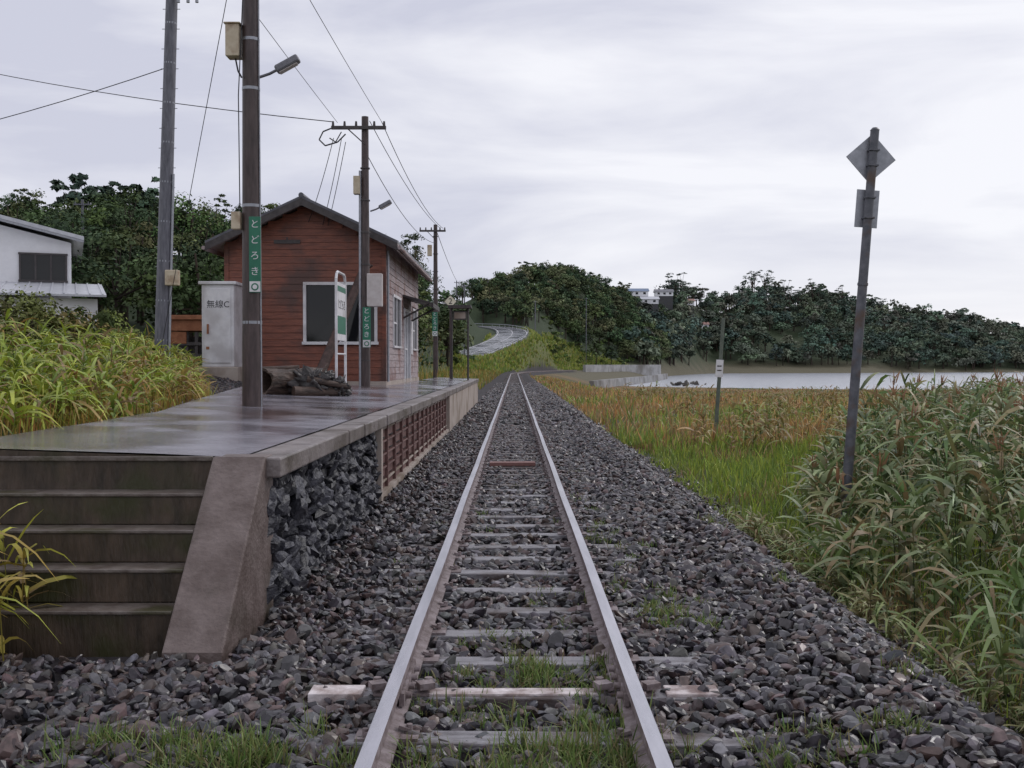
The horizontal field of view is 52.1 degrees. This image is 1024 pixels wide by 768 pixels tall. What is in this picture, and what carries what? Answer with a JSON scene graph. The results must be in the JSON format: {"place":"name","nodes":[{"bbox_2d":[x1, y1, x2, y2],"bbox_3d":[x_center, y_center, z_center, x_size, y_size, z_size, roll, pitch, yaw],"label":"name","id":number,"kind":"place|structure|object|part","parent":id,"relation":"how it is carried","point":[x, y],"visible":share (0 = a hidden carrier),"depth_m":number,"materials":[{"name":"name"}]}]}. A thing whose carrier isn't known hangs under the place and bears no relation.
{"place":"outdoors","nodes":[
{"label":"outdoors","id":0,"kind":"place"},
{"bbox_2d":[142,377,241,413],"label":"gravel","id":1,"kind":"structure","parent":0,"point":[221,388],"depth_m":24.36,"materials":[{"name":"grey gravel"}]},
{"bbox_2d":[460,326,527,355],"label":"road","id":2,"kind":"structure","parent":0,"point":[503,336],"depth_m":254.62,"materials":[{"name":"grey asphalt"}]},
{"bbox_2d":[0,255,1023,767],"bbox_3d":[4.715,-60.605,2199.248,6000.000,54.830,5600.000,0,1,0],"label":"ground","id":3,"kind":"structure","parent":0,"point":[698,365],"depth_m":246.95,"materials":[{"name":"plant"}]},
{"bbox_2d":[0,225,71,297],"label":"walls","id":4,"kind":"structure","parent":3,"relation":"on","point":[13,242],"depth_m":44.16,"materials":[{"name":"white paint"}]},
{"bbox_2d":[0,215,83,262],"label":"roof","id":5,"kind":"structure","parent":4,"relation":"on","point":[76,246],"depth_m":45.03,"materials":[{"name":"metal"}]},
{"bbox_2d":[0,219,83,242],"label":"barge board","id":6,"kind":"object","parent":5,"relation":"attached to","point":[41,230],"visible":1,"depth_m":43.95,"materials":[{"name":"grey metal"}]},
{"bbox_2d":[18,252,67,282],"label":"window frame","id":7,"kind":"object","parent":4,"relation":"attached to","point":[36,280],"visible":1,"depth_m":44.48,"materials":[{"name":"grey metal"}]},
{"bbox_2d":[21,254,64,280],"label":"window glass","id":8,"kind":"object","parent":7,"relation":"attached to","point":[42,267],"visible":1,"depth_m":44.49,"materials":[{"name":"black glass"}]},
{"bbox_2d":[0,281,105,296],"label":"lean to roof","id":9,"kind":"object","parent":4,"relation":"attached to","point":[75,289],"visible":0.96,"depth_m":41.07,"materials":[{"name":"metal"}]},
{"bbox_2d":[0,297,97,324],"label":"lean to walls","id":10,"kind":"structure","parent":3,"relation":"on","point":[90,305],"depth_m":39.49,"materials":[{"name":"white paint"}]},
{"bbox_2d":[0,284,162,387],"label":"shrub mass","id":11,"kind":"object","parent":3,"relation":"on","point":[40,312],"visible":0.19,"depth_m":16.93,"materials":[{"name":"green plant"}]},
{"bbox_2d":[73,199,89,229],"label":"utility pole","id":12,"kind":"object","parent":3,"relation":"on","point":[82,204],"visible":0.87,"depth_m":89.72,"materials":[{"name":"grey concrete"}]},
{"bbox_2d":[0,308,217,435],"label":"yellow reeds","id":13,"kind":"object","parent":3,"relation":"on","point":[52,375],"visible":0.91,"depth_m":12.18,"materials":[{"name":"green plant"}]},
{"bbox_2d":[154,0,198,358],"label":"utility pole","id":14,"kind":"object","parent":3,"relation":"on","point":[165,279],"visible":0.93,"depth_m":23.82,"materials":[{"name":"grey concrete"}]},
{"bbox_2d":[171,315,201,365],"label":"rusty shed","id":15,"kind":"structure","parent":3,"relation":"on","point":[183,327],"depth_m":34.84,"materials":[{"name":"brown metal"}]},
{"bbox_2d":[198,281,241,380],"bbox_3d":[-7.591,-1.250,27.423,1.100,2.800,1.050,0,1,0],"label":"equipment cabinet","id":16,"kind":"object","parent":3,"relation":"on","point":[222,326],"visible":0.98,"depth_m":26.98,"materials":[{"name":"white metal"}]},
{"bbox_3d":[-7.582,-1.501,26.980,0.680,1.920,0.024,0,1,0],"label":"door","id":17,"kind":"part","parent":16,"relation":"part of","materials":[{"name":"white paint"}]},
{"bbox_2d":[0,186,474,367],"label":"hillside trees","id":18,"kind":"object","parent":3,"relation":"on","point":[118,258],"visible":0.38,"depth_m":68.85,"materials":[{"name":"green plant"}]},
{"bbox_2d":[0,377,478,663],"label":"station platform","id":19,"kind":"structure","parent":3,"relation":"on","point":[212,528],"depth_m":6.99,"materials":[{"name":"grey concrete"}]},
{"bbox_2d":[262,363,351,395],"bbox_3d":[-3.784,0.011,19.052,1.738,0.793,1.112,0,1,-25],"label":"driftwood log pile","id":20,"kind":"object","parent":19,"relation":"on","point":[294,380],"visible":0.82,"depth_m":18.72,"materials":[{"name":"wood"}]},
{"bbox_2d":[335,270,346,382],"bbox_3d":[-3.889,-1.187,23.815,0.059,2.710,1.309,0,1,0],"label":"station name sign","id":21,"kind":"object","parent":19,"relation":"on","point":[340,313],"visible":0.98,"depth_m":23.64,"materials":[{"name":"white metal"}]},
{"bbox_2d":[317,264,372,369],"bbox_3d":[-4.383,-1.499,26.716,0.376,3.227,2.019,1,1,38],"label":"leaning log","id":22,"kind":"object","parent":19,"relation":"on","point":[327,354],"visible":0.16,"depth_m":26.50,"materials":[{"name":"brown wood"}]},
{"bbox_2d":[419,224,445,377],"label":"utility pole","id":23,"kind":"object","parent":19,"relation":"on","point":[435,302],"visible":0.97,"depth_m":47.83,"materials":[{"name":"brown paint"}]},
{"bbox_2d":[444,295,456,378],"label":"stop position sign","id":24,"kind":"object","parent":19,"relation":"on","point":[450,300],"visible":0.94,"depth_m":43.93,"materials":[{"name":"black metal"}]},
{"bbox_2d":[448,305,471,380],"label":"platform notice board","id":25,"kind":"object","parent":19,"relation":"on","point":[459,315],"visible":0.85,"depth_m":41.93,"materials":[{"name":"metal"}]},
{"bbox_2d":[223,0,300,406],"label":"utility pole","id":26,"kind":"object","parent":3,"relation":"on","point":[242,40],"visible":1,"depth_m":13.86,"materials":[{"name":"brown wood"}]},
{"bbox_2d":[232,211,414,345],"bbox_3d":[-5.520,-2.443,32.737,4.220,4.750,9.470,0,1,0],"label":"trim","id":27,"kind":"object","parent":3,"relation":"on","point":[295,212],"visible":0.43,"depth_m":27.97,"materials":[{"name":"brown wood"}]},
{"bbox_2d":[224,243,386,380],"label":"corner boards","id":28,"kind":"object","parent":27,"relation":"attached to","point":[226,278],"visible":0.56,"depth_m":27.92,"materials":[{"name":"red wood"}]},
{"bbox_2d":[201,192,432,281],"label":"roof","id":29,"kind":"structure","parent":27,"relation":"on","point":[215,245],"depth_m":27.40,"materials":[{"name":"metal"}]},
{"bbox_2d":[319,116,391,386],"bbox_3d":[-3.905,-3.226,26.158,1.808,6.900,0.435,0,1,0],"label":"utility pole","id":30,"kind":"object","parent":3,"relation":"on","point":[370,290],"visible":1,"depth_m":26.14,"materials":[{"name":"wood"}]},
{"bbox_2d":[0,0,461,352],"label":"overhead wires","id":31,"kind":"object","parent":30,"relation":"attached to","point":[206,107],"visible":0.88,"depth_m":26.30,"materials":[{"name":"black metal"}]},
{"bbox_2d":[347,377,418,385],"bbox_3d":[-5.505,0.047,32.758,4.330,0.410,9.600,0,1,0],"label":"foundation","id":32,"kind":"object","parent":3,"relation":"on","point":[386,383],"visible":0.21,"depth_m":28.31,"materials":[{"name":"concrete"}]},
{"bbox_2d":[225,207,381,380],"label":"front boards","id":33,"kind":"object","parent":32,"relation":"on","point":[324,252],"visible":0.69,"depth_m":27.94,"materials":[{"name":"red wood"}]},
{"bbox_2d":[274,237,299,243],"bbox_3d":[-5.990,-3.824,27.910,0.700,0.170,0.026,0,1,0],"label":"name plate","id":34,"kind":"object","parent":33,"relation":"attached to","point":[286,241],"visible":1,"depth_m":27.90,"materials":[{"name":"grey metal"}]},
{"bbox_2d":[302,282,378,344],"bbox_3d":[-4.580,-1.884,27.950,2.040,1.670,0.120,0,1,0],"label":"frame","id":35,"kind":"object","parent":33,"relation":"attached to","point":[305,342],"visible":0.69,"depth_m":27.91,"materials":[{"name":"white paint"}]},
{"bbox_2d":[306,285,373,341],"bbox_3d":[-4.580,-1.885,28.010,1.820,1.506,0.008,0,1,0],"label":"glass","id":36,"kind":"object","parent":35,"relation":"attached to","point":[320,313],"visible":0.64,"depth_m":28.01,"materials":[{"name":"black glass"}]},
{"bbox_2d":[386,245,417,380],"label":"side boards","id":37,"kind":"object","parent":32,"relation":"on","point":[403,277],"visible":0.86,"depth_m":31.44,"materials":[{"name":"beige wood"}]},
{"bbox_2d":[387,251,389,381],"bbox_3d":[-3.320,-1.812,28.078,0.065,3.500,0.065,0,1,23],"label":"downpipe","id":38,"kind":"object","parent":37,"relation":"attached to","point":[388,370],"visible":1,"depth_m":28.05,"materials":[{"name":"metal"}]},
{"bbox_2d":[393,298,398,345],"bbox_3d":[-3.403,-1.809,30.629,0.013,1.400,1.900,0,1,0],"label":"side glass","id":39,"kind":"object","parent":37,"relation":"attached to","point":[397,322],"visible":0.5,"depth_m":30.81,"materials":[{"name":"black glass"}]},
{"bbox_2d":[392,294,401,348],"bbox_3d":[-3.354,-1.809,30.629,0.080,1.520,2.020,0,1,0],"label":"window frame","id":40,"kind":"object","parent":37,"relation":"attached to","point":[396,297],"visible":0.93,"depth_m":31.00,"materials":[{"name":"white paint"}]},
{"bbox_2d":[404,308,410,378],"bbox_3d":[-3.358,-1.229,33.590,0.060,2.290,1.900,0,1,0],"label":"door frame","id":41,"kind":"object","parent":37,"relation":"in","point":[407,312],"visible":0.82,"depth_m":33.58,"materials":[{"name":"metal"}]},
{"bbox_2d":[405,312,408,378],"bbox_3d":[-3.397,-1.199,33.591,0.013,2.230,1.800,0,1,0],"label":"door panel","id":42,"kind":"structure","parent":41,"relation":"attached to","point":[405,346],"depth_m":33.84,"materials":[{"name":"metal"}]},
{"bbox_2d":[411,321,412,353],"bbox_3d":[-3.333,-1.538,34.870,0.025,1.100,0.530,0,1,0],"label":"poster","id":43,"kind":"object","parent":37,"relation":"attached to","point":[411,337],"visible":1,"depth_m":34.63,"materials":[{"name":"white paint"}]},
{"bbox_2d":[413,313,415,348],"bbox_3d":[-3.391,-1.859,36.029,0.013,1.300,1.500,0,1,0],"label":"side glass","id":44,"kind":"object","parent":37,"relation":"attached to","point":[415,331],"visible":0.36,"depth_m":36.74,"materials":[{"name":"black glass"}]},
{"bbox_2d":[412,308,417,350],"bbox_3d":[-3.343,-1.859,36.029,0.080,1.420,1.620,0,1,0],"label":"side frame","id":45,"kind":"object","parent":37,"relation":"attached to","point":[414,349],"visible":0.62,"depth_m":36.01,"materials":[{"name":"white paint"}]},
{"bbox_2d":[403,295,439,321],"bbox_3d":[-2.890,-2.411,33.617,0.944,0.745,2.740,0,1,0],"label":"door canopy","id":46,"kind":"object","parent":37,"relation":"attached to","point":[424,303],"visible":0.98,"depth_m":32.51,"materials":[{"name":"grey metal"}]},
{"bbox_2d":[462,284,467,353],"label":"utility pole","id":47,"kind":"object","parent":3,"relation":"on","point":[464,286],"visible":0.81,"depth_m":199.63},
{"bbox_2d":[49,172,887,310],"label":"skyline pines","id":48,"kind":"object","parent":3,"relation":"on","point":[77,181],"visible":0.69,"depth_m":120.58,"materials":[{"name":"green plant"}]},
{"bbox_2d":[465,323,527,354],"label":"guard rail","id":49,"kind":"object","parent":3,"relation":"on","point":[504,344],"visible":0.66,"depth_m":249.62,"materials":[{"name":"grey metal"}]},
{"bbox_2d":[0,381,1023,767],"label":"track ballast","id":50,"kind":"structure","parent":3,"relation":"on","point":[820,627],"depth_m":6.08,"materials":[{"name":"gravel"}]},
{"bbox_2d":[0,502,76,660],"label":"reed clump","id":51,"kind":"object","parent":50,"relation":"on","point":[22,556],"visible":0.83,"depth_m":6.21,"materials":[{"name":"green plant"}]},
{"bbox_2d":[19,469,990,767],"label":"ballast weeds","id":52,"kind":"object","parent":50,"relation":"on","point":[543,671],"visible":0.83,"depth_m":4.55,"materials":[{"name":"green plant"}]},
{"bbox_2d":[285,370,756,767],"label":"railway track","id":53,"kind":"structure","parent":3,"relation":"on","point":[409,662],"depth_m":5.92,"materials":[{"name":"metal"}]},
{"bbox_2d":[490,461,535,465],"bbox_3d":[0.007,1.310,17.227,0.750,0.060,0.220,0,1,-2],"label":"wooden plank","id":54,"kind":"object","parent":53,"relation":"on","point":[513,463],"visible":1,"depth_m":17.12,"materials":[{"name":"brown wood"}]},
{"bbox_2d":[533,300,535,330],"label":"utility pole","id":55,"kind":"object","parent":3,"relation":"on","point":[535,315],"visible":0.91,"depth_m":299.57,"materials":[{"name":"grey concrete"}]},
{"bbox_2d":[438,315,634,366],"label":"slope shrubs","id":56,"kind":"object","parent":3,"relation":"on","point":[442,359],"visible":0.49,"depth_m":336.23,"materials":[{"name":"green plant"}]},
{"bbox_2d":[438,260,679,367],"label":"hillside trees","id":57,"kind":"object","parent":3,"relation":"on","point":[554,283],"visible":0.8,"depth_m":378.06,"materials":[{"name":"green plant"}]},
{"bbox_2d":[586,298,586,359],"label":"utility pole","id":58,"kind":"object","parent":3,"relation":"on","point":[586,328],"visible":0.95,"depth_m":349.59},
{"bbox_2d":[583,365,660,375],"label":"parapet","id":59,"kind":"structure","parent":3,"relation":"on","point":[645,370],"depth_m":337.89,"materials":[{"name":"concrete"}]},
{"bbox_2d":[589,374,667,387],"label":"parapet","id":60,"kind":"structure","parent":3,"relation":"on","point":[603,383],"depth_m":234.32,"materials":[{"name":"concrete"}]},
{"bbox_2d":[627,288,648,297],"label":"hillside house","id":61,"kind":"structure","parent":3,"relation":"on","point":[638,292],"depth_m":504.17,"materials":[{"name":"white paint"}]},
{"bbox_2d":[640,296,659,316],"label":"hillside house","id":62,"kind":"structure","parent":3,"relation":"on","point":[654,300],"depth_m":497.37,"materials":[{"name":"white paint"}]},
{"bbox_2d":[653,289,673,313],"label":"hillside house","id":63,"kind":"structure","parent":3,"relation":"on","point":[665,297],"depth_m":544.22,"materials":[{"name":"white paint"}]},
{"bbox_2d":[687,299,694,316],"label":"hillside house","id":64,"kind":"structure","parent":3,"relation":"on","point":[692,304],"depth_m":599.20,"materials":[{"name":"white paint"}]},
{"bbox_2d":[701,322,709,333],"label":"hillside house","id":65,"kind":"structure","parent":3,"relation":"on","point":[706,325],"depth_m":603.39,"materials":[{"name":"white paint"}]},
{"bbox_2d":[714,318,724,431],"bbox_3d":[5.722,-0.053,28.973,0.338,3.557,0.157,0,1,0],"label":"kilometre post","id":66,"kind":"object","parent":3,"relation":"on","point":[719,369],"visible":0.86,"depth_m":28.94,"materials":[{"name":"grey metal"}]},
{"bbox_2d":[617,369,1023,733],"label":"tall reeds","id":67,"kind":"object","parent":3,"relation":"on","point":[913,438],"visible":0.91,"depth_m":10.03,"materials":[{"name":"green plant"}]},
{"bbox_2d":[622,279,1023,369],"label":"distant trees","id":68,"kind":"object","parent":3,"relation":"on","point":[914,323],"visible":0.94,"depth_m":637.45,"materials":[{"name":"green plant"}]},
{"bbox_2d":[839,127,894,532],"bbox_3d":[4.232,-0.555,12.486,0.693,4.974,0.137,0,1,0],"label":"railway speed sign","id":69,"kind":"object","parent":3,"relation":"on","point":[870,158],"visible":0.96,"depth_m":12.45,"materials":[{"name":"grey metal"}]},
{"bbox_2d":[0,0,1023,333],"label":"sky","id":70,"kind":"structure","parent":0,"point":[636,142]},
{"bbox_2d":[149,327,1023,736],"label":"field grass","id":71,"kind":"structure","parent":0,"point":[649,437],"depth_m":25.83,"materials":[{"name":"green plant"}]},
{"bbox_2d":[627,372,1023,389],"bbox_3d":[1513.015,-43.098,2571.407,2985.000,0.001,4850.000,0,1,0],"label":"sea","id":72,"kind":"structure","parent":0,"point":[779,380],"depth_m":326.41,"materials":[{"name":"grey liquid"}]},
{"bbox_2d":[670,380,705,385],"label":"shore rocks","id":73,"kind":"object","parent":72,"relation":"in","point":[686,382],"visible":0.91,"depth_m":230.09,"materials":[{"name":"stone"}]}
]}

